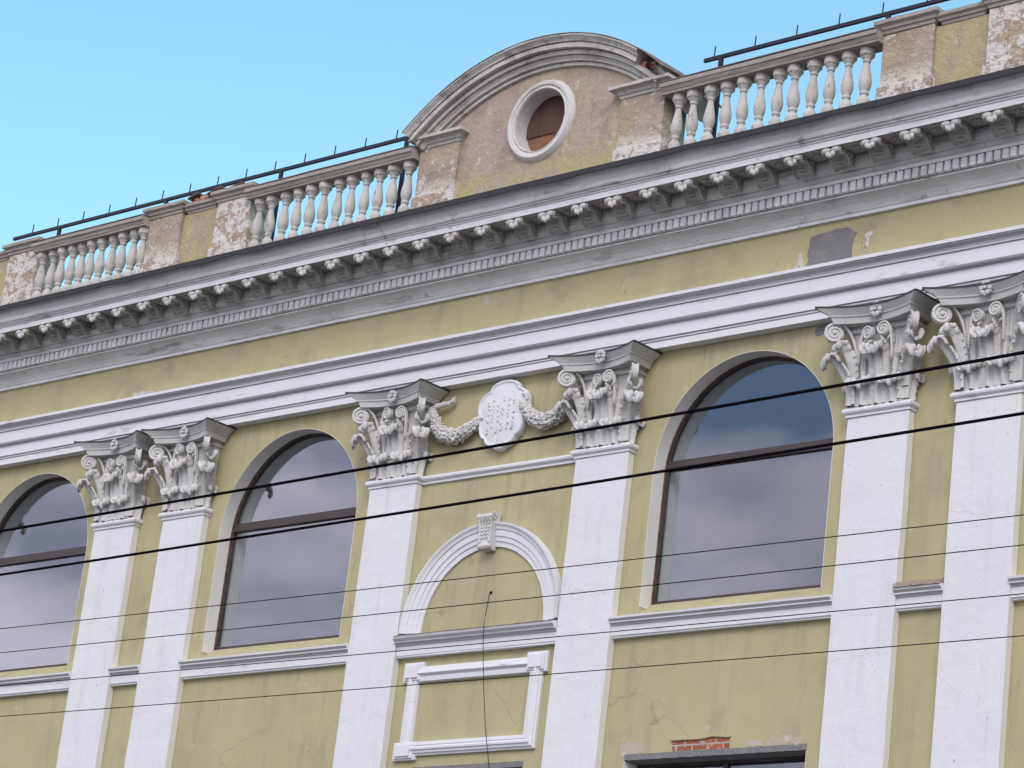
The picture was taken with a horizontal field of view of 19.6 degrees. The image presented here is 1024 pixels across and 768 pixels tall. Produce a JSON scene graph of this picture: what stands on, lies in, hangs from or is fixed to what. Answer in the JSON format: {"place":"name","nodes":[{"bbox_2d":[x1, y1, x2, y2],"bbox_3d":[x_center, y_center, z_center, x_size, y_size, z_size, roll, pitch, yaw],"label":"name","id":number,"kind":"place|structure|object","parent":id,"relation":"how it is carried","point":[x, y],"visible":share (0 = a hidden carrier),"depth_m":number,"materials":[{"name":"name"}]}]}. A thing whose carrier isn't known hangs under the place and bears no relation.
{"place":"outdoors","nodes":[
{"label":"outdoors","id":0,"kind":"place"},
{"bbox_2d":[0,0,980,287],"label":"sky","id":1,"kind":"structure","parent":0,"point":[104,103],"materials":[{"name":"blue"}]},
{"bbox_2d":[0,0,1023,767],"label":"classical building","id":2,"kind":"structure","parent":0,"point":[580,232],"depth_m":40.53,"materials":[{"name":"paint"}]},
{"bbox_2d":[0,473,87,678],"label":"window","id":3,"kind":"structure","parent":2,"relation":"in","point":[16,504],"depth_m":48.16,"materials":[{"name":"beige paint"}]},
{"bbox_2d":[13,129,408,240],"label":"roof railing","id":4,"kind":"object","parent":2,"relation":"on","point":[280,171],"visible":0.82,"depth_m":47.27,"materials":[{"name":"metal"}]},
{"bbox_2d":[202,428,357,657],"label":"window","id":5,"kind":"structure","parent":2,"relation":"in","point":[241,506],"depth_m":44.26,"materials":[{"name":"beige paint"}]},
{"bbox_2d":[412,761,523,767],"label":"lower window","id":6,"kind":"structure","parent":2,"relation":"in","point":[515,764],"depth_m":39.12,"materials":[{"name":"glass"}]},
{"bbox_2d":[483,591,491,763],"bbox_3d":[-0.362,3.983,39.456,0.216,2.632,0.504,19,-22,-32],"label":"hanging lead","id":7,"kind":"object","parent":2,"relation":"hanging from","point":[483,672],"visible":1,"depth_m":39.46,"materials":[{"name":"black rubber"}]},
{"bbox_2d":[623,743,806,767],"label":"lower window","id":8,"kind":"structure","parent":2,"relation":"in","point":[726,756],"depth_m":36.70,"materials":[{"name":"grey glass"}]},
{"bbox_2d":[639,350,833,613],"bbox_3d":[3.077,1.272,37.910,2.911,3.410,0.551,-10,-25,41],"label":"window","id":9,"kind":"structure","parent":2,"relation":"in","point":[677,435],"depth_m":38.64,"materials":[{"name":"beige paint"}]},
{"bbox_2d":[703,0,949,137],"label":"roof railing","id":10,"kind":"object","parent":2,"relation":"on","point":[839,25],"visible":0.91,"depth_m":39.94,"materials":[{"name":"metal"}]},
{"bbox_2d":[0,351,1023,532],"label":"tram cable","id":11,"kind":"object","parent":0,"point":[581,430],"visible":1,"depth_m":20.11,"materials":[{"name":"black metal"}]},
{"bbox_2d":[0,412,1023,575],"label":"tram cable","id":12,"kind":"object","parent":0,"point":[589,482],"visible":1,"depth_m":19.67,"materials":[{"name":"black metal"}]},
{"bbox_2d":[0,514,1023,628],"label":"trolley wire","id":13,"kind":"object","parent":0,"point":[538,570],"visible":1,"depth_m":20.59,"materials":[{"name":"black metal"}]},
{"bbox_2d":[0,544,1023,652],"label":"trolley wire","id":14,"kind":"object","parent":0,"point":[539,597],"visible":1,"depth_m":20.77,"materials":[{"name":"black metal"}]},
{"bbox_2d":[0,635,1023,716],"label":"trolley wire","id":15,"kind":"object","parent":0,"point":[539,674],"visible":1,"depth_m":21.36,"materials":[{"name":"black metal"}]},
{"bbox_2d":[0,593,1023,685],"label":"trolley wire","id":16,"kind":"object","parent":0,"point":[537,638],"visible":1,"depth_m":21.22,"materials":[{"name":"black metal"}]}
]}

